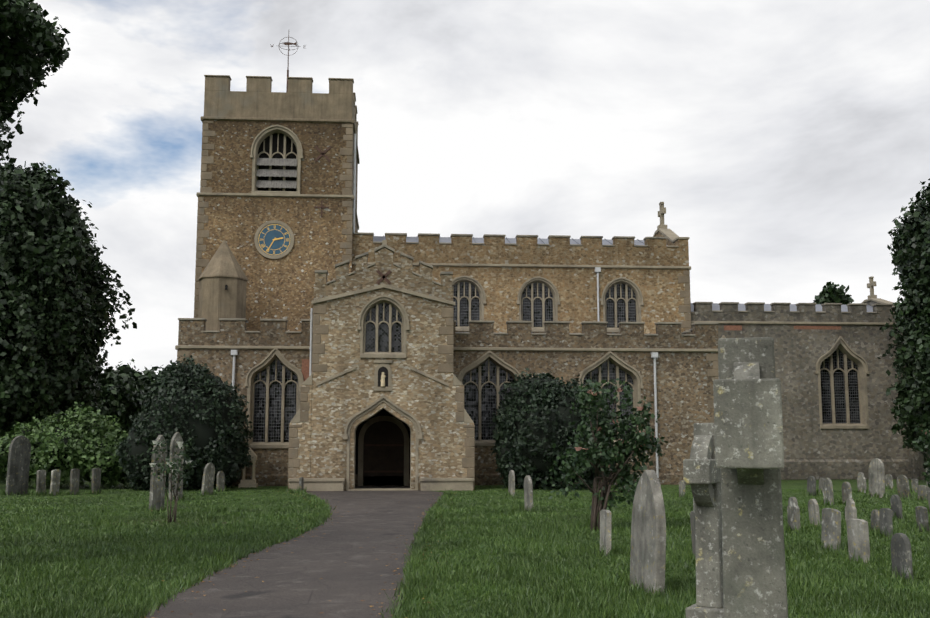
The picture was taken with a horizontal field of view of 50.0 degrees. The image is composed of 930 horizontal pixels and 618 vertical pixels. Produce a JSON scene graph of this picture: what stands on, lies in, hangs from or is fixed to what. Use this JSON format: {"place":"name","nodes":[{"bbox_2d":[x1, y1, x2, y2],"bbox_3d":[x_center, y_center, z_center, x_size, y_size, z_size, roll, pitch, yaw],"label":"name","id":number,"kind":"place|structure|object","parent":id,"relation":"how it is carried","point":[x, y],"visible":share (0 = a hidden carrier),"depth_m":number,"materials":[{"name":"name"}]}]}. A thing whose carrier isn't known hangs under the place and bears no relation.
{"place":"outdoors","nodes":[
{"label":"outdoors","id":0,"kind":"place"},
{"bbox_2d":[146,486,444,617],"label":"path","id":1,"kind":"structure","parent":0,"point":[293,585],"depth_m":14.92,"materials":[{"name":"grey asphalt"}]},
{"bbox_2d":[225,133,409,474],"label":"dark church recesses","id":2,"kind":"object","parent":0,"point":[382,412],"visible":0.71,"depth_m":48.11,"materials":[{"name":"black"}]},
{"bbox_2d":[270,35,402,471],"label":"ironwork","id":3,"kind":"object","parent":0,"point":[288,43],"visible":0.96,"depth_m":47.50,"materials":[{"name":"metal"}]},
{"bbox_2d":[231,134,658,477],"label":"drainpipes","id":4,"kind":"object","parent":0,"point":[654,355],"visible":0.67,"depth_m":43.15,"materials":[{"name":"grey metal"}]},
{"bbox_2d":[0,478,929,617],"bbox_3d":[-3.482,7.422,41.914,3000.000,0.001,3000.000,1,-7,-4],"label":"ground","id":5,"kind":"structure","parent":0,"point":[797,484],"depth_m":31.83,"materials":[{"name":"green plant"}]},
{"bbox_2d":[5,436,30,494],"bbox_3d":[-15.760,5.637,35.197,0.120,2.312,0.950,-1,-7,18],"label":"headstone","id":6,"kind":"object","parent":5,"relation":"on","point":[18,466],"visible":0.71,"depth_m":35.12,"materials":[{"name":"grey stone"}]},
{"bbox_2d":[0,0,70,192],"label":"tree","id":7,"kind":"object","parent":5,"relation":"on","point":[25,53],"depth_m":14.65,"materials":[{"name":"green plant"}]},
{"bbox_2d":[36,470,45,493],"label":"headstone","id":8,"kind":"object","parent":5,"relation":"on","point":[41,481],"visible":0.65,"depth_m":35.06,"materials":[{"name":"grey stone"}]},
{"bbox_2d":[50,470,60,495],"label":"headstone","id":9,"kind":"object","parent":5,"relation":"on","point":[55,480],"visible":0.58,"depth_m":34.45,"materials":[{"name":"grey stone"}]},
{"bbox_2d":[0,402,130,488],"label":"shrubs","id":10,"kind":"object","parent":5,"relation":"on","point":[83,440],"visible":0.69,"depth_m":38.96,"materials":[{"name":"green plant"}]},
{"bbox_2d":[0,161,136,479],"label":"lime tree","id":11,"kind":"object","parent":5,"relation":"on","point":[55,306],"visible":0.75,"depth_m":45.22,"materials":[{"name":"green plant"}]},
{"bbox_2d":[70,469,79,494],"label":"headstone","id":12,"kind":"object","parent":5,"relation":"on","point":[74,477],"visible":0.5,"depth_m":35.03,"materials":[{"name":"grey stone"}]},
{"bbox_2d":[91,468,100,493],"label":"headstone","id":13,"kind":"object","parent":5,"relation":"on","point":[96,480],"visible":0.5,"depth_m":35.65,"materials":[{"name":"grey stone"}]},
{"bbox_2d":[95,358,164,438],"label":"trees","id":14,"kind":"object","parent":5,"relation":"on","point":[125,387],"visible":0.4,"depth_m":65.57,"materials":[{"name":"green plant"}]},
{"bbox_2d":[149,435,166,511],"bbox_3d":[-8.308,4.574,27.011,0.100,2.315,0.700,2,-4,10],"label":"headstone","id":15,"kind":"object","parent":5,"relation":"on","point":[157,494],"visible":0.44,"depth_m":26.90,"materials":[{"name":"grey stone"}]},
{"bbox_2d":[148,435,200,522],"bbox_3d":[-6.871,3.966,23.365,1.212,2.084,1.627,1,-7,-4],"label":"rose","id":16,"kind":"object","parent":5,"relation":"on","point":[174,466],"depth_m":23.39,"materials":[{"name":"green plant"}]},
{"bbox_2d":[168,432,183,500],"bbox_3d":[-9.216,5.148,31.836,0.100,2.418,0.700,-4,-11,14],"label":"headstone","id":17,"kind":"object","parent":5,"relation":"on","point":[176,437],"visible":0.52,"depth_m":31.77,"materials":[{"name":"grey stone"}]},
{"bbox_2d":[113,354,252,490],"bbox_3d":[-10.876,4.480,39.054,5.121,5.347,5.411,1,-7,-4],"label":"bush","id":18,"kind":"object","parent":5,"relation":"on","point":[198,404],"visible":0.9,"depth_m":37.70,"materials":[{"name":"green plant"}]},
{"bbox_2d":[201,463,214,495],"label":"headstone","id":19,"kind":"object","parent":5,"relation":"on","point":[208,477],"visible":0.73,"depth_m":34.98,"materials":[{"name":"grey stone"}]},
{"bbox_2d":[216,471,224,491],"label":"headstone","id":20,"kind":"object","parent":5,"relation":"on","point":[220,481],"visible":0.67,"depth_m":37.21,"materials":[{"name":"grey stone"}]},
{"bbox_2d":[238,447,257,487],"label":"memorial pedestal","id":21,"kind":"object","parent":5,"relation":"on","point":[246,483],"visible":0.75,"depth_m":40.42,"materials":[{"name":"beige stone"}]},
{"bbox_2d":[194,196,357,330],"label":"tower","id":22,"kind":"structure","parent":5,"relation":"on","point":[282,287],"depth_m":47.10,"materials":[{"name":"brown stone"}]},
{"bbox_2d":[201,120,357,209],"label":"tower wall","id":23,"kind":"structure","parent":22,"relation":"on","point":[230,168],"depth_m":47.73,"materials":[{"name":"brown stone"}]},
{"bbox_2d":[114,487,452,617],"bbox_3d":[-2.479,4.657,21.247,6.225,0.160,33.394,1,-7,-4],"label":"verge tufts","id":24,"kind":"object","parent":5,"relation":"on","point":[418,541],"visible":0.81,"depth_m":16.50,"materials":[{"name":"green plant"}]},
{"bbox_2d":[139,492,458,617],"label":"leaf litter","id":25,"kind":"object","parent":5,"relation":"on","point":[320,578],"visible":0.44,"depth_m":15.94,"materials":[{"name":"brown plant"}]},
{"bbox_2d":[299,477,303,490],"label":"headstone","id":26,"kind":"object","parent":5,"relation":"on","point":[301,482],"visible":0.56,"depth_m":36.72,"materials":[{"name":"grey stone"}]},
{"bbox_2d":[288,248,473,489],"bbox_3d":[-3.309,2.506,40.533,7.060,9.396,4.020,1,-7,-4],"label":"porch masonry","id":27,"kind":"object","parent":5,"relation":"on","point":[304,430],"visible":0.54,"depth_m":38.44,"materials":[{"name":"beige stone"}]},
{"bbox_2d":[310,261,452,490],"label":"porch wall","id":28,"kind":"structure","parent":5,"relation":"on","point":[341,400],"depth_m":38.51,"materials":[{"name":"beige stone"}]},
{"bbox_2d":[365,303,401,351],"bbox_3d":[-3.188,0.719,39.057,1.570,2.080,0.016,1,-7,-4],"label":"porch window glass","id":29,"kind":"object","parent":28,"relation":"attached to","point":[383,337],"visible":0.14,"depth_m":39.02,"materials":[{"name":"grey glass"}]},
{"bbox_2d":[178,320,717,485],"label":"aisle parapet","id":30,"kind":"structure","parent":5,"relation":"on","point":[274,333],"depth_m":43.05,"materials":[{"name":"brown stone"}]},
{"bbox_2d":[179,349,717,473],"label":"aisle","id":31,"kind":"object","parent":5,"relation":"on","point":[684,381],"visible":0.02,"depth_m":43.08,"materials":[{"name":"brown stone"}]},
{"bbox_2d":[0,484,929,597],"bbox_3d":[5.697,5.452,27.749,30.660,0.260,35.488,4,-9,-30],"label":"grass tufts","id":32,"kind":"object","parent":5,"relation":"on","point":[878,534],"visible":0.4,"depth_m":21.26,"materials":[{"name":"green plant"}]},
{"bbox_2d":[508,470,514,495],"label":"headstone","id":33,"kind":"object","parent":5,"relation":"on","point":[511,485],"visible":0.65,"depth_m":34.07,"materials":[{"name":"grey stone"}]},
{"bbox_2d":[352,265,689,333],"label":"clerestory wall","id":34,"kind":"structure","parent":5,"relation":"on","point":[661,289],"depth_m":48.16,"materials":[{"name":"beige stone"}]},
{"bbox_2d":[352,232,688,265],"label":"battlement parapet","id":35,"kind":"structure","parent":34,"relation":"on","point":[530,250],"depth_m":48.28,"materials":[{"name":"brown stone"}]},
{"bbox_2d":[524,475,532,510],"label":"headstone","id":36,"kind":"object","parent":5,"relation":"on","point":[528,493],"visible":0.69,"depth_m":27.02,"materials":[{"name":"grey stone"}]},
{"bbox_2d":[175,124,895,490],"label":"church ashlar dressings","id":37,"kind":"structure","parent":5,"relation":"on","point":[427,484],"depth_m":43.17,"materials":[{"name":"beige stone"}]},
{"bbox_2d":[258,224,289,254],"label":"clock face","id":38,"kind":"object","parent":37,"relation":"attached to","point":[275,238],"visible":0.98,"depth_m":47.11,"materials":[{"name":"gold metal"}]},
{"bbox_2d":[258,223,290,255],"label":"clock numerals","id":39,"kind":"object","parent":37,"relation":"attached to","point":[270,236],"visible":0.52,"depth_m":47.12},
{"bbox_2d":[256,158,296,188],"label":"louvres","id":40,"kind":"object","parent":37,"relation":"attached to","point":[281,172],"visible":0.92,"depth_m":47.75,"materials":[{"name":"grey wood"}]},
{"bbox_2d":[198,75,359,330],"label":"tower parapet","id":41,"kind":"structure","parent":37,"relation":"on","point":[259,100],"depth_m":47.97,"materials":[{"name":"beige stone"}]},
{"bbox_2d":[380,372,385,386],"bbox_3d":[-3.167,2.711,38.445,0.187,0.550,0.179,6,-10,-41],"label":"porch niche statue","id":42,"kind":"object","parent":37,"relation":"on","point":[383,376],"visible":0.92,"depth_m":38.40,"materials":[{"name":"stone"}]},
{"bbox_2d":[363,421,403,485],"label":"door","id":43,"kind":"structure","parent":37,"relation":"attached to","point":[383,458],"depth_m":42.00,"materials":[{"name":"brown wood"}]},
{"bbox_2d":[253,282,859,441],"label":"window tracery","id":44,"kind":"object","parent":37,"relation":"in","point":[488,400],"visible":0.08,"depth_m":43.60,"materials":[{"name":"beige stone"}]},
{"bbox_2d":[489,368,610,489],"bbox_3d":[3.410,4.812,39.608,4.861,4.892,5.011,1,-7,-4],"label":"bush","id":45,"kind":"object","parent":5,"relation":"on","point":[534,425],"visible":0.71,"depth_m":38.31,"materials":[{"name":"green plant"}]},
{"bbox_2d":[600,510,611,554],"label":"headstone","id":46,"kind":"object","parent":5,"relation":"on","point":[605,526],"visible":0.6,"depth_m":16.72,"materials":[{"name":"grey stone"}]},
{"bbox_2d":[544,378,667,530],"bbox_3d":[3.087,3.116,21.472,2.697,3.299,1.768,1,-7,-4],"label":"tree","id":47,"kind":"object","parent":5,"relation":"on","point":[633,438],"depth_m":21.34,"materials":[{"name":"green plant"}]},
{"bbox_2d":[630,470,665,595],"bbox_3d":[2.347,2.979,12.802,0.130,1.820,0.975,2,-2,-9],"label":"headstone","id":48,"kind":"object","parent":5,"relation":"on","point":[648,545],"visible":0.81,"depth_m":12.62,"materials":[{"name":"grey stone"}]},
{"bbox_2d":[679,480,684,496],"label":"headstone","id":49,"kind":"object","parent":5,"relation":"on","point":[681,488],"visible":0.44,"depth_m":33.44,"materials":[{"name":"grey stone"}]},
{"bbox_2d":[690,511,695,556],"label":"headstone","id":50,"kind":"object","parent":5,"relation":"on","point":[692,517],"visible":0.25,"depth_m":16.23,"materials":[{"name":"grey stone"}]},
{"bbox_2d":[683,423,723,617],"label":"stone cross","id":51,"kind":"object","parent":5,"relation":"on","point":[701,473],"visible":0.67,"depth_m":7.42,"materials":[{"name":"stone"}]},
{"bbox_2d":[713,337,787,617],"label":"stone cross","id":52,"kind":"object","parent":5,"relation":"on","point":[749,446],"visible":1,"depth_m":5.94,"materials":[{"name":"stone"}]},
{"bbox_2d":[787,497,800,529],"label":"headstone","id":53,"kind":"object","parent":5,"relation":"on","point":[793,512],"visible":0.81,"depth_m":21.12,"materials":[{"name":"grey stone"}]},
{"bbox_2d":[691,324,908,458],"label":"church wall","id":54,"kind":"structure","parent":5,"relation":"on","point":[798,353],"depth_m":48.65,"materials":[{"name":"grey stone"}]},
{"bbox_2d":[691,301,929,479],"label":"stone parapet","id":55,"kind":"structure","parent":5,"relation":"on","point":[912,466],"depth_m":48.70,"materials":[{"name":"grey stone"}]},
{"bbox_2d":[807,476,815,495],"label":"headstone","id":56,"kind":"object","parent":5,"relation":"on","point":[811,483],"visible":0.67,"depth_m":34.54,"materials":[{"name":"grey stone"}]},
{"bbox_2d":[808,499,820,524],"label":"headstone","id":57,"kind":"object","parent":5,"relation":"on","point":[813,510],"visible":0.6,"depth_m":22.32,"materials":[{"name":"grey stone"}]},
{"bbox_2d":[819,478,823,492],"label":"headstone","id":58,"kind":"object","parent":5,"relation":"on","point":[821,483],"visible":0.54,"depth_m":36.47,"materials":[{"name":"grey stone"}]},
{"bbox_2d":[823,478,833,504],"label":"headstone","id":59,"kind":"object","parent":5,"relation":"on","point":[827,489],"visible":0.69,"depth_m":29.83,"materials":[{"name":"grey stone"}]},
{"bbox_2d":[821,508,840,550],"bbox_3d":[6.436,4.012,17.537,0.090,0.986,0.456,4,-6,-13],"label":"headstone","id":60,"kind":"object","parent":5,"relation":"on","point":[831,525],"visible":0.58,"depth_m":17.47,"materials":[{"name":"grey stone"}]},
{"bbox_2d":[813,281,853,304],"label":"tree","id":61,"kind":"object","parent":5,"relation":"on","point":[830,293],"depth_m":83.12,"materials":[{"name":"green plant"}]},
{"bbox_2d":[842,482,851,502],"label":"headstone","id":62,"kind":"object","parent":5,"relation":"on","point":[846,491],"visible":0.5,"depth_m":29.83,"materials":[{"name":"grey stone"}]},
{"bbox_2d":[845,499,856,524],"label":"headstone","id":63,"kind":"object","parent":5,"relation":"on","point":[850,510],"visible":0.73,"depth_m":22.32,"materials":[{"name":"grey stone"}]},
{"bbox_2d":[846,519,869,562],"bbox_3d":[6.247,3.809,15.810,0.090,0.941,0.428,1,-8,-16],"label":"headstone","id":64,"kind":"object","parent":5,"relation":"on","point":[858,534],"visible":0.54,"depth_m":15.76,"materials":[{"name":"grey stone"}]},
{"bbox_2d":[857,472,866,492],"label":"headstone","id":65,"kind":"object","parent":5,"relation":"on","point":[861,482],"visible":0.77,"depth_m":36.42,"materials":[{"name":"grey stone"}]},
{"bbox_2d":[871,510,879,531],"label":"headstone","id":66,"kind":"object","parent":5,"relation":"on","point":[875,519],"visible":0.48,"depth_m":21.09,"materials":[{"name":"grey stone"}]},
{"bbox_2d":[869,458,884,497],"bbox_3d":[13.808,5.792,33.448,0.090,1.556,0.800,6,-11,-10],"label":"headstone","id":67,"kind":"object","parent":5,"relation":"on","point":[876,476],"visible":0.67,"depth_m":33.38,"materials":[{"name":"grey stone"}]},
{"bbox_2d":[879,508,892,537],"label":"headstone","id":68,"kind":"object","parent":5,"relation":"on","point":[885,515],"visible":0.54,"depth_m":19.80,"materials":[{"name":"grey stone"}]},
{"bbox_2d":[885,474,892,488],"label":"headstone","id":69,"kind":"object","parent":5,"relation":"on","point":[889,479],"visible":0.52,"depth_m":38.92,"materials":[{"name":"grey stone"}]},
{"bbox_2d":[890,495,902,518],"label":"headstone","id":70,"kind":"object","parent":5,"relation":"on","point":[896,503],"visible":0.69,"depth_m":24.39,"materials":[{"name":"grey stone"}]},
{"bbox_2d":[891,533,912,580],"bbox_3d":[6.162,3.611,14.063,0.090,0.884,0.393,2,-9,-7],"label":"headstone","id":71,"kind":"object","parent":5,"relation":"on","point":[901,555],"visible":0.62,"depth_m":14.01,"materials":[{"name":"grey stone"}]},
{"bbox_2d":[896,475,909,497],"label":"headstone","id":72,"kind":"object","parent":5,"relation":"on","point":[902,481],"visible":0.75,"depth_m":33.31,"materials":[{"name":"grey stone"}]},
{"bbox_2d":[877,178,929,461],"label":"tree","id":73,"kind":"object","parent":5,"relation":"on","point":[911,253],"visible":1,"depth_m":43.95,"materials":[{"name":"green plant"}]},
{"bbox_2d":[911,479,917,492],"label":"headstone","id":74,"kind":"object","parent":5,"relation":"on","point":[914,482],"visible":0.52,"depth_m":36.37,"materials":[{"name":"grey stone"}]},
{"bbox_2d":[912,423,929,486],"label":"bush","id":75,"kind":"object","parent":5,"relation":"on","point":[925,443],"depth_m":20.22,"materials":[{"name":"green plant"}]},
{"bbox_2d":[915,506,928,531],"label":"headstone","id":76,"kind":"object","parent":5,"relation":"on","point":[922,514],"visible":0.54,"depth_m":21.05,"materials":[{"name":"grey stone"}]},
{"bbox_2d":[917,485,927,500],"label":"headstone","id":77,"kind":"object","parent":5,"relation":"on","point":[922,490],"visible":0.46,"depth_m":31.69,"materials":[{"name":"grey stone"}]},
{"bbox_2d":[926,468,929,511],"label":"headstone","id":78,"kind":"object","parent":5,"relation":"on","point":[928,489],"visible":0.42,"depth_m":26.92,"materials":[{"name":"grey stone"}]},
{"bbox_2d":[0,0,929,374],"label":"sky","id":79,"kind":"structure","parent":0,"point":[787,140],"materials":[{"name":"white"}]},
{"bbox_2d":[178,232,892,335],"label":"church copings","id":80,"kind":"object","parent":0,"point":[435,282],"visible":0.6,"depth_m":43.65,"materials":[{"name":"beige stone"}]},
{"bbox_2d":[177,121,906,487],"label":"church quoins","id":81,"kind":"object","parent":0,"point":[319,329],"visible":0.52,"depth_m":43.52,"materials":[{"name":"beige stone"}]},
{"bbox_2d":[302,325,840,380],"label":"church brick patches","id":82,"kind":"object","parent":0,"point":[305,367],"visible":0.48,"depth_m":48.70,"materials":[{"name":"red brick"}]},
{"bbox_2d":[373,236,872,333],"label":"church lead roofs","id":83,"kind":"structure","parent":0,"point":[767,307],"depth_m":51.21,"materials":[{"name":"grey metal"}]}
]}

